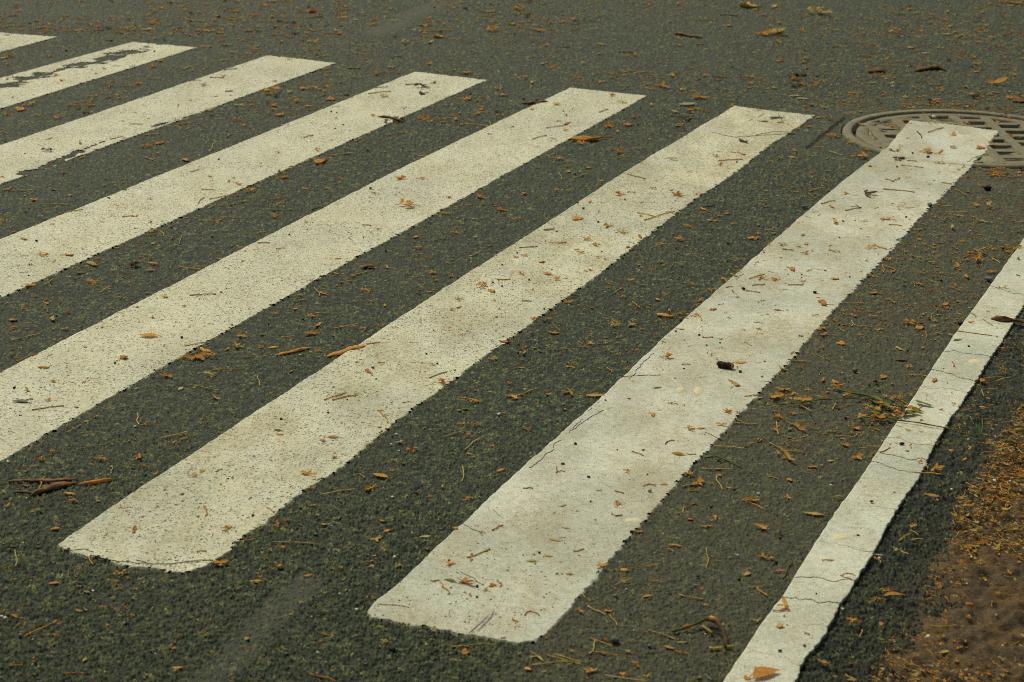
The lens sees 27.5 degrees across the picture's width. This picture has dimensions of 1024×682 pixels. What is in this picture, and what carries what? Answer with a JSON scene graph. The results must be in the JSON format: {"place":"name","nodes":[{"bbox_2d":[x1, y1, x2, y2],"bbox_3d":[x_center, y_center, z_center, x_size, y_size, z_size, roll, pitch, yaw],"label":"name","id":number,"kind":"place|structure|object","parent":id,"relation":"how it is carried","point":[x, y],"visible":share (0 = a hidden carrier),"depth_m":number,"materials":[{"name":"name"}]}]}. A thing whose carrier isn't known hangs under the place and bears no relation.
{"place":"outdoors","nodes":[
{"label":"outdoors","id":0,"kind":"place"},
{"bbox_2d":[0,0,1023,681],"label":"road","id":1,"kind":"structure","parent":0,"point":[652,38],"depth_m":4.75,"materials":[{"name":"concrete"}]},
{"bbox_2d":[13,490,31,493],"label":"bark strip","id":2,"kind":"object","parent":1,"relation":"on","point":[20,491],"visible":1,"depth_m":3.84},
{"bbox_2d":[12,333,40,339],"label":"leaf stalk","id":3,"kind":"object","parent":1,"relation":"on","point":[26,336],"visible":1,"depth_m":4.69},
{"bbox_2d":[0,32,57,52],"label":"crossing stripe","id":4,"kind":"object","parent":1,"relation":"on","point":[11,42],"visible":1,"depth_m":8.08,"materials":[{"name":"paint"}]},
{"bbox_2d":[24,620,56,636],"bbox_3d":[-0.748,0.456,3.316,0.006,0.003,0.070,14,22,33],"label":"leaf stalk","id":5,"kind":"object","parent":1,"relation":"on","point":[40,628],"visible":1,"depth_m":3.31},
{"bbox_2d":[8,478,77,481],"bbox_3d":[-0.874,0.260,3.891,0.129,0.006,0.018,-1,19,-5],"label":"bark strip","id":6,"kind":"object","parent":1,"relation":"on","point":[43,480],"visible":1,"depth_m":3.89,"materials":[{"name":"plant"}]},
{"bbox_2d":[30,481,78,495],"bbox_3d":[-0.847,0.269,3.858,0.100,0.012,0.018,-14,24,-39],"label":"bark strip","id":7,"kind":"object","parent":1,"relation":"on","point":[57,485],"visible":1,"depth_m":3.85,"materials":[{"name":"wood"}]},
{"bbox_2d":[86,261,98,265],"bbox_3d":[-1.052,-0.193,5.233,0.048,0.007,0.017,18,25,40],"label":"leaf scrap","id":8,"kind":"object","parent":1,"relation":"on","point":[92,263],"visible":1,"depth_m":5.23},
{"bbox_2d":[78,478,113,484],"bbox_3d":[-0.774,0.261,3.891,0.068,0.008,0.014,-8,20,-25],"label":"bark strip","id":9,"kind":"object","parent":1,"relation":"on","point":[96,481],"visible":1,"depth_m":3.89,"materials":[{"name":"wood"}]},
{"bbox_2d":[0,42,196,109],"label":"crossing stripe","id":10,"kind":"object","parent":1,"relation":"on","point":[40,86],"visible":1,"depth_m":7.53,"materials":[{"name":"paint"}]},
{"bbox_2d":[129,261,140,268],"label":"dry blossom","id":11,"kind":"object","parent":1,"relation":"on","point":[133,264],"visible":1,"depth_m":5.22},
{"bbox_2d":[0,55,335,185],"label":"crossing stripe","id":12,"kind":"object","parent":1,"relation":"on","point":[240,81],"visible":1,"depth_m":6.90,"materials":[{"name":"paint"}]},
{"bbox_2d":[182,351,205,359],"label":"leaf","id":13,"kind":"object","parent":1,"relation":"on","point":[199,355],"visible":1,"depth_m":4.57,"materials":[{"name":"plant"}]},
{"bbox_2d":[190,384,218,390],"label":"leaf stalk","id":14,"kind":"object","parent":1,"relation":"on","point":[204,387],"visible":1,"depth_m":4.39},
{"bbox_2d":[200,347,211,352],"bbox_3d":[-0.672,0.023,4.615,0.015,0.006,0.059,-13,23,-37],"label":"leaf scrap","id":15,"kind":"object","parent":1,"relation":"on","point":[203,349],"visible":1,"depth_m":4.62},
{"bbox_2d":[201,350,215,359],"bbox_3d":[-0.665,0.029,4.581,0.048,0.012,0.029,-10,21,-29],"label":"dry blossom","id":16,"kind":"object","parent":1,"relation":"on","point":[206,352],"visible":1,"depth_m":4.58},
{"bbox_2d":[203,370,215,377],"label":"dry blossom","id":17,"kind":"object","parent":1,"relation":"on","point":[209,372],"visible":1,"depth_m":4.47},
{"bbox_2d":[214,559,228,565],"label":"dry bract","id":18,"kind":"object","parent":1,"relation":"on","point":[221,562],"visible":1,"depth_m":3.56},
{"bbox_2d":[213,368,244,370],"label":"leaf stalk","id":19,"kind":"object","parent":1,"relation":"on","point":[228,369],"visible":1,"depth_m":4.51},
{"bbox_2d":[0,72,487,299],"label":"crossing stripe","id":20,"kind":"object","parent":1,"relation":"on","point":[168,192],"visible":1,"depth_m":6.04,"materials":[{"name":"paint"}]},
{"bbox_2d":[377,115,404,121],"bbox_3d":[-0.394,-0.735,6.888,0.117,0.008,0.022,14,23,34],"label":"bark strip","id":21,"kind":"object","parent":20,"relation":"on","point":[394,118],"visible":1,"depth_m":6.89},
{"bbox_2d":[414,83,429,88],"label":"dry blossom","id":22,"kind":"object","parent":20,"relation":"on","point":[416,84],"visible":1,"depth_m":7.39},
{"bbox_2d":[263,86,279,95],"bbox_3d":[-0.836,-0.870,7.237,0.055,0.022,0.084,3,19,4],"label":"dry blossom","id":23,"kind":"object","parent":1,"relation":"on","point":[269,91],"visible":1,"depth_m":7.24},
{"bbox_2d":[272,541,314,543],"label":"leaf stalk","id":24,"kind":"object","parent":1,"relation":"on","point":[291,542],"visible":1,"depth_m":3.65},
{"bbox_2d":[277,347,311,354],"bbox_3d":[-0.482,0.021,4.631,0.095,0.006,0.013,-14,24,-38],"label":"bark strip","id":25,"kind":"object","parent":1,"relation":"on","point":[295,350],"visible":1,"depth_m":4.63,"materials":[{"name":"wood"}]},
{"bbox_2d":[304,330,317,333],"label":"dry bract","id":26,"kind":"object","parent":1,"relation":"on","point":[313,332],"visible":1,"depth_m":4.75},
{"bbox_2d":[314,158,326,163],"bbox_3d":[-0.580,-0.544,6.314,0.029,0.009,0.075,7,19,18],"label":"leaf scrap","id":27,"kind":"object","parent":1,"relation":"on","point":[318,161],"visible":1,"depth_m":6.31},
{"bbox_2d":[309,673,335,681],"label":"leaf stalk","id":28,"kind":"object","parent":1,"relation":"on","point":[323,676],"visible":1,"depth_m":3.18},
{"bbox_2d":[0,88,646,461],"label":"crossing stripe","id":29,"kind":"object","parent":1,"relation":"on","point":[261,277],"visible":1,"depth_m":5.19,"materials":[{"name":"paint"}]},
{"bbox_2d":[32,405,63,409],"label":"leaf stalk","id":30,"kind":"object","parent":29,"relation":"on","point":[48,407],"visible":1,"depth_m":4.26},
{"bbox_2d":[138,333,161,336],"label":"leaf","id":31,"kind":"object","parent":29,"relation":"on","point":[148,334],"visible":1,"depth_m":4.70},
{"bbox_2d":[394,199,419,208],"bbox_3d":[-0.291,-0.387,5.831,0.066,0.019,0.044,13,22,32],"label":"dry blossom","id":32,"kind":"object","parent":29,"relation":"on","point":[407,202],"visible":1,"depth_m":5.83,"materials":[{"name":"plant"}]},
{"bbox_2d":[320,488,354,494],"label":"leaf stalk","id":33,"kind":"object","parent":1,"relation":"on","point":[337,491],"visible":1,"depth_m":3.87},
{"bbox_2d":[362,264,374,267],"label":"bark strip","id":34,"kind":"object","parent":1,"relation":"on","point":[369,265],"visible":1,"depth_m":5.26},
{"bbox_2d":[364,484,375,490],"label":"dry bract","id":35,"kind":"object","parent":1,"relation":"on","point":[368,487],"visible":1,"depth_m":3.89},
{"bbox_2d":[370,535,382,541],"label":"dry bract","id":36,"kind":"object","parent":1,"relation":"on","point":[378,537],"visible":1,"depth_m":3.67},
{"bbox_2d":[373,473,389,478],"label":"leaf","id":37,"kind":"object","parent":1,"relation":"on","point":[381,474],"visible":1,"depth_m":3.95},
{"bbox_2d":[387,646,395,651],"bbox_3d":[-0.189,0.482,3.270,0.013,0.008,0.010,14,23,34],"label":"seed","id":38,"kind":"object","parent":1,"relation":"on","point":[391,648],"visible":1,"depth_m":3.27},
{"bbox_2d":[421,30,450,31],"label":"leaf stalk","id":39,"kind":"object","parent":1,"relation":"on","point":[435,30],"visible":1,"depth_m":8.47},
{"bbox_2d":[57,106,815,574],"bbox_3d":[0.133,-0.202,5.346,0.371,0.009,4.123,9,20,21],"label":"crossing stripe","id":40,"kind":"object","parent":1,"relation":"on","point":[251,458],"visible":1,"depth_m":4.51,"materials":[{"name":"paint"}]},
{"bbox_2d":[185,559,212,561],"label":"leaf stalk","id":41,"kind":"object","parent":40,"relation":"on","point":[199,560],"visible":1,"depth_m":3.56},
{"bbox_2d":[300,469,316,474],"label":"dry bract","id":42,"kind":"object","parent":40,"relation":"on","point":[307,473],"visible":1,"depth_m":3.94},
{"bbox_2d":[326,345,366,356],"bbox_3d":[-0.368,0.019,4.642,0.026,0.006,0.121,18,25,41],"label":"bark strip","id":43,"kind":"object","parent":40,"relation":"on","point":[340,352],"visible":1,"depth_m":4.64,"materials":[{"name":"plant"}]},
{"bbox_2d":[432,378,450,383],"bbox_3d":[-0.149,0.084,4.441,0.042,0.010,0.023,2,18,1],"label":"dry blossom","id":44,"kind":"object","parent":40,"relation":"on","point":[442,380],"visible":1,"depth_m":4.44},
{"bbox_2d":[476,281,486,288],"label":"dry blossom","id":45,"kind":"object","parent":40,"relation":"on","point":[483,284],"visible":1,"depth_m":5.12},
{"bbox_2d":[572,216,583,219],"bbox_3d":[0.179,-0.338,5.740,0.033,0.008,0.023,-3,19,-12],"label":"leaf scrap","id":46,"kind":"object","parent":40,"relation":"on","point":[576,218],"visible":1,"depth_m":5.74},
{"bbox_2d":[644,211,674,219],"bbox_3d":[0.409,-0.348,5.791,0.008,0.004,0.138,16,24,38],"label":"leaf stalk","id":47,"kind":"object","parent":40,"relation":"on","point":[658,215],"visible":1,"depth_m":5.78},
{"bbox_2d":[672,191,683,195],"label":"dry bract","id":48,"kind":"object","parent":40,"relation":"on","point":[678,193],"visible":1,"depth_m":6.01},
{"bbox_2d":[461,648,475,654],"bbox_3d":[-0.069,0.485,3.271,0.013,0.006,0.029,13,22,32],"label":"leaf scrap","id":49,"kind":"object","parent":1,"relation":"on","point":[463,652],"visible":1,"depth_m":3.27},
{"bbox_2d":[482,25,496,31],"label":"dry blossom","id":50,"kind":"object","parent":1,"relation":"on","point":[492,27],"visible":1,"depth_m":8.50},
{"bbox_2d":[0,8,1023,680],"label":"grit","id":51,"kind":"object","parent":1,"relation":"on","point":[474,456],"visible":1,"depth_m":3.93,"materials":[{"name":"grey stone"}]},
{"bbox_2d":[0,0,1023,681],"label":"leaf litter","id":52,"kind":"object","parent":1,"relation":"on","point":[994,466],"visible":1,"depth_m":5.31,"materials":[{"name":"plant"}]},
{"bbox_2d":[1015,428,1023,432],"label":"pebble","id":53,"kind":"object","parent":52,"relation":"on","point":[1020,430],"visible":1,"depth_m":4.24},
{"bbox_2d":[520,100,548,104],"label":"bark strip","id":54,"kind":"object","parent":1,"relation":"on","point":[529,102],"visible":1,"depth_m":7.17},
{"bbox_2d":[532,661,572,665],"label":"leaf stalk","id":55,"kind":"object","parent":1,"relation":"on","point":[549,662],"visible":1,"depth_m":3.24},
{"bbox_2d":[547,655,579,663],"bbox_3d":[0.080,0.496,3.252,0.058,0.003,0.006,11,21,27],"label":"leaf stalk","id":56,"kind":"object","parent":1,"relation":"on","point":[563,659],"visible":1,"depth_m":3.25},
{"bbox_2d":[555,654,580,662],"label":"leaf stalk","id":57,"kind":"object","parent":1,"relation":"on","point":[567,657],"visible":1,"depth_m":3.26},
{"bbox_2d":[583,667,597,672],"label":"dry bract","id":58,"kind":"object","parent":1,"relation":"on","point":[590,670],"visible":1,"depth_m":3.22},
{"bbox_2d":[570,136,611,140],"bbox_3d":[0.256,-0.647,6.668,0.144,0.015,0.046,-6,20,-21],"label":"leaf scrap","id":59,"kind":"object","parent":1,"relation":"on","point":[583,138],"visible":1,"depth_m":6.66,"materials":[{"name":"plant"}]},
{"bbox_2d":[581,393,603,395],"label":"leaf","id":60,"kind":"object","parent":1,"relation":"on","point":[593,394],"visible":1,"depth_m":4.39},
{"bbox_2d":[590,637,612,646],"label":"leaf stalk","id":61,"kind":"object","parent":1,"relation":"on","point":[601,641],"visible":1,"depth_m":3.31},
{"bbox_2d":[592,651,617,655],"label":"leaf stalk","id":62,"kind":"object","parent":1,"relation":"on","point":[605,653],"visible":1,"depth_m":3.27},
{"bbox_2d":[604,121,614,126],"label":"dry bract","id":63,"kind":"object","parent":1,"relation":"on","point":[610,124],"visible":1,"depth_m":6.86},
{"bbox_2d":[607,320,620,327],"bbox_3d":[0.236,-0.042,4.854,0.032,0.010,0.042,0,18,-3],"label":"dry blossom","id":64,"kind":"object","parent":1,"relation":"on","point":[616,323],"visible":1,"depth_m":4.85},
{"bbox_2d":[610,636,618,642],"bbox_3d":[0.163,0.473,3.314,0.015,0.010,0.015,5,19,10],"label":"pebble","id":65,"kind":"object","parent":1,"relation":"on","point":[613,639],"visible":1,"depth_m":3.31,"materials":[{"name":"grey stone"}]},
{"bbox_2d":[605,675,644,680],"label":"leaf stalk","id":66,"kind":"object","parent":1,"relation":"on","point":[625,678],"visible":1,"depth_m":3.20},
{"bbox_2d":[655,80,668,86],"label":"dry bract","id":67,"kind":"object","parent":1,"relation":"on","point":[662,82],"visible":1,"depth_m":7.51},
{"bbox_2d":[648,629,676,639],"bbox_3d":[0.240,0.470,3.340,0.054,0.003,0.005,15,23,35],"label":"leaf stalk","id":68,"kind":"object","parent":1,"relation":"on","point":[662,634],"visible":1,"depth_m":3.34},
{"bbox_2d":[657,313,674,316],"bbox_3d":[0.362,-0.060,4.929,0.044,0.007,0.016,7,19,17],"label":"leaf scrap","id":69,"kind":"object","parent":1,"relation":"on","point":[663,314],"visible":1,"depth_m":4.93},
{"bbox_2d":[367,120,998,644],"bbox_3d":[0.688,-0.130,5.163,0.328,0.011,4.179,9,20,21],"label":"crossing stripe","id":70,"kind":"object","parent":1,"relation":"on","point":[701,388],"visible":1,"depth_m":4.26,"materials":[{"name":"paint"}]},
{"bbox_2d":[456,577,473,583],"bbox_3d":[-0.077,0.402,3.502,0.037,0.009,0.017,6,19,13],"label":"dry bract","id":71,"kind":"object","parent":70,"relation":"on","point":[464,580],"visible":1,"depth_m":3.50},
{"bbox_2d":[467,548,490,557],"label":"leaf stalk","id":72,"kind":"object","parent":70,"relation":"on","point":[478,553],"visible":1,"depth_m":3.61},
{"bbox_2d":[716,361,733,368],"bbox_3d":[0.467,0.053,4.576,0.040,0.016,0.017,9,20,22],"label":"cylinder stub","id":73,"kind":"object","parent":70,"relation":"on","point":[726,365],"visible":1,"depth_m":4.57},
{"bbox_2d":[818,299,826,305],"bbox_3d":[0.750,-0.092,5.043,0.016,0.007,0.046,-2,19,-9],"label":"leaf scrap","id":74,"kind":"object","parent":70,"relation":"on","point":[822,302],"visible":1,"depth_m":5.05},
{"bbox_2d":[864,189,877,194],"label":"dry bract","id":75,"kind":"object","parent":70,"relation":"on","point":[867,192],"visible":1,"depth_m":6.07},
{"bbox_2d":[674,102,695,104],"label":"leaf","id":76,"kind":"object","parent":1,"relation":"on","point":[686,103],"visible":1,"depth_m":7.21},
{"bbox_2d":[673,32,702,37],"bbox_3d":[0.715,-1.245,8.489,0.140,0.012,0.028,16,23,36],"label":"bark strip","id":77,"kind":"object","parent":1,"relation":"on","point":[681,33],"visible":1,"depth_m":8.48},
{"bbox_2d":[679,594,702,599],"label":"leaf stalk","id":78,"kind":"object","parent":1,"relation":"on","point":[691,597],"visible":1,"depth_m":3.47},
{"bbox_2d":[693,475,703,485],"bbox_3d":[0.353,0.265,3.947,0.019,0.010,0.042,5,19,11],"label":"dry bract","id":79,"kind":"object","parent":1,"relation":"on","point":[699,480],"visible":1,"depth_m":3.95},
{"bbox_2d":[692,94,706,98],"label":"dry bract","id":80,"kind":"object","parent":1,"relation":"on","point":[697,96],"visible":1,"depth_m":7.32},
{"bbox_2d":[671,615,731,649],"bbox_3d":[0.314,0.466,3.326,0.079,0.021,0.095,-10,21,-29],"label":"twig","id":81,"kind":"object","parent":1,"relation":"on","point":[714,620],"visible":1,"depth_m":3.35,"materials":[{"name":"wood"}]},
{"bbox_2d":[701,467,731,469],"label":"leaf stalk","id":82,"kind":"object","parent":1,"relation":"on","point":[716,468],"visible":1,"depth_m":4.02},
{"bbox_2d":[715,455,740,466],"bbox_3d":[0.419,0.233,4.057,0.005,0.003,0.072,-13,23,-35],"label":"leaf stalk","id":83,"kind":"object","parent":1,"relation":"on","point":[727,460],"visible":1,"depth_m":4.06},
{"bbox_2d":[714,445,743,448],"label":"leaf stalk","id":84,"kind":"object","parent":1,"relation":"on","point":[727,446],"visible":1,"depth_m":4.13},
{"bbox_2d":[739,1,758,7],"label":"leaf scrap","id":85,"kind":"object","parent":1,"relation":"on","point":[747,4],"visible":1,"depth_m":9.19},
{"bbox_2d":[744,497,759,501],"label":"dry bract","id":86,"kind":"object","parent":1,"relation":"on","point":[747,498],"visible":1,"depth_m":3.87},
{"bbox_2d":[753,523,768,528],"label":"dry bract","id":87,"kind":"object","parent":1,"relation":"on","point":[761,526],"visible":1,"depth_m":3.75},
{"bbox_2d":[755,28,772,34],"bbox_3d":[1.034,-1.267,8.554,0.057,0.023,0.082,10,20,24],"label":"dry bract","id":88,"kind":"object","parent":1,"relation":"on","point":[765,31],"visible":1,"depth_m":8.55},
{"bbox_2d":[768,27,784,32],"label":"dry bract","id":89,"kind":"object","parent":1,"relation":"on","point":[778,30],"visible":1,"depth_m":8.57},
{"bbox_2d":[770,391,783,398],"bbox_3d":[0.554,0.114,4.409,0.043,0.012,0.025,-14,24,-39],"label":"dry bract","id":90,"kind":"object","parent":1,"relation":"on","point":[779,394],"visible":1,"depth_m":4.41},
{"bbox_2d":[772,412,784,417],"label":"dry bract","id":91,"kind":"object","parent":1,"relation":"on","point":[778,415],"visible":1,"depth_m":4.30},
{"bbox_2d":[781,447,794,459],"bbox_3d":[0.538,0.222,4.074,0.016,0.019,0.051,-10,21,-30],"label":"dry bract","id":92,"kind":"object","parent":1,"relation":"on","point":[787,454],"visible":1,"depth_m":4.08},
{"bbox_2d":[784,392,798,397],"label":"dry blossom","id":93,"kind":"object","parent":1,"relation":"on","point":[794,393],"visible":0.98,"depth_m":4.42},
{"bbox_2d":[794,423,807,429],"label":"dry bract","id":94,"kind":"object","parent":1,"relation":"on","point":[800,427],"visible":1,"depth_m":4.24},
{"bbox_2d":[805,512,825,515],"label":"leaf","id":95,"kind":"object","parent":1,"relation":"on","point":[815,513],"visible":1,"depth_m":3.82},
{"bbox_2d":[804,7,832,13],"bbox_3d":[1.323,-1.439,9.071,0.098,0.029,0.148,-4,19,-16],"label":"dry blossom","id":96,"kind":"object","parent":1,"relation":"on","point":[816,8],"visible":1,"depth_m":9.06,"materials":[{"name":"plant"}]},
{"bbox_2d":[851,452,863,459],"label":"dry bract","id":97,"kind":"object","parent":1,"relation":"on","point":[858,455],"visible":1,"depth_m":4.09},
{"bbox_2d":[850,151,868,156],"bbox_3d":[1.089,-0.582,6.518,0.064,0.020,0.037,-2,19,-8],"label":"dry blossom","id":98,"kind":"object","parent":1,"relation":"on","point":[860,155],"visible":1,"depth_m":6.52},
{"bbox_2d":[723,239,1023,681],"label":"edge line","id":99,"kind":"object","parent":1,"relation":"on","point":[847,549],"visible":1,"depth_m":3.88,"materials":[{"name":"paint"}]},
{"bbox_2d":[747,666,779,679],"bbox_3d":[0.383,0.510,3.212,0.062,0.006,0.027,-10,21,-30],"label":"fallen leaf","id":100,"kind":"object","parent":99,"relation":"on","point":[761,671],"visible":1,"depth_m":3.21,"materials":[{"name":"plant"}]},
{"bbox_2d":[777,596,789,609],"bbox_3d":[0.448,0.433,3.445,0.022,0.010,0.036,2,19,3],"label":"dry bract","id":101,"kind":"object","parent":99,"relation":"on","point":[784,600],"visible":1,"depth_m":3.45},
{"bbox_2d":[957,330,991,335],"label":"leaf stalk","id":102,"kind":"object","parent":99,"relation":"on","point":[973,333],"visible":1,"depth_m":4.84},
{"bbox_2d":[991,315,1023,322],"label":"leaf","id":103,"kind":"object","parent":99,"relation":"on","point":[1002,318],"visible":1,"depth_m":4.93,"materials":[{"name":"brown plant"}]},
{"bbox_2d":[866,69,885,71],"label":"bark strip","id":104,"kind":"object","parent":1,"relation":"on","point":[876,70],"visible":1,"depth_m":7.83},
{"bbox_2d":[778,383,982,435],"bbox_3d":[0.781,0.138,4.335,0.420,0.020,0.181,11,21,28],"label":"flower sprig","id":105,"kind":"object","parent":1,"relation":"on","point":[880,401],"visible":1,"depth_m":4.34,"materials":[{"name":"plant"}]},
{"bbox_2d":[883,592,906,595],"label":"leaf","id":106,"kind":"object","parent":1,"relation":"on","point":[892,593],"visible":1,"depth_m":3.50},
{"bbox_2d":[900,318,916,323],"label":"dry blossom","id":107,"kind":"object","parent":1,"relation":"on","point":[907,320],"visible":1,"depth_m":4.91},
{"bbox_2d":[914,472,941,474],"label":"leaf stalk","id":108,"kind":"object","parent":1,"relation":"on","point":[928,472],"visible":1,"depth_m":4.02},
{"bbox_2d":[915,65,945,71],"bbox_3d":[1.575,-1.032,7.899,0.131,0.019,0.050,-5,19,-17],"label":"bark strip","id":109,"kind":"object","parent":1,"relation":"on","point":[935,67],"visible":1,"depth_m":7.90,"materials":[{"name":"plant"}]},
{"bbox_2d":[842,109,1023,168],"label":"manhole cover","id":110,"kind":"object","parent":1,"relation":"on","point":[869,132],"visible":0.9,"depth_m":6.94,"materials":[{"name":"metal"}]},
{"bbox_2d":[931,463,944,470],"bbox_3d":[0.824,0.245,4.037,0.022,0.010,0.037,13,22,31],"label":"dry bract","id":111,"kind":"object","parent":1,"relation":"on","point":[937,466],"visible":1,"depth_m":4.04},
{"bbox_2d":[972,256,983,260],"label":"dry blossom","id":112,"kind":"object","parent":1,"relation":"on","point":[978,258],"visible":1,"depth_m":5.43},
{"bbox_2d":[974,200,996,206],"bbox_3d":[1.358,-0.394,5.974,0.039,0.016,0.064,-16,25,-42],"label":"dry blossom","id":113,"kind":"object","parent":1,"relation":"on","point":[989,202],"visible":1,"depth_m":5.98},
{"bbox_2d":[984,184,991,189],"bbox_3d":[1.403,-0.452,6.162,0.023,0.016,0.024,-11,22,-32],"label":"seed","id":114,"kind":"object","parent":1,"relation":"on","point":[987,187],"visible":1,"depth_m":6.16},
{"bbox_2d":[985,77,1007,83],"bbox_3d":[1.778,-0.957,7.663,0.083,0.030,0.026,5,19,10],"label":"dry bract","id":115,"kind":"object","parent":1,"relation":"on","point":[998,80],"visible":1,"depth_m":7.67,"materials":[{"name":"plant"}]},
{"bbox_2d":[1001,0,1023,3],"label":"leaf scrap","id":116,"kind":"object","parent":1,"relation":"on","point":[1014,2],"visible":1,"depth_m":9.45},
{"bbox_2d":[1012,97,1023,101],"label":"leaf scrap","id":117,"kind":"object","parent":1,"relation":"on","point":[1018,99],"visible":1,"depth_m":7.38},
{"bbox_2d":[879,417,1023,681],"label":"soil","id":118,"kind":"structure","parent":0,"point":[1006,624],"depth_m":3.50,"materials":[{"name":"soil"}]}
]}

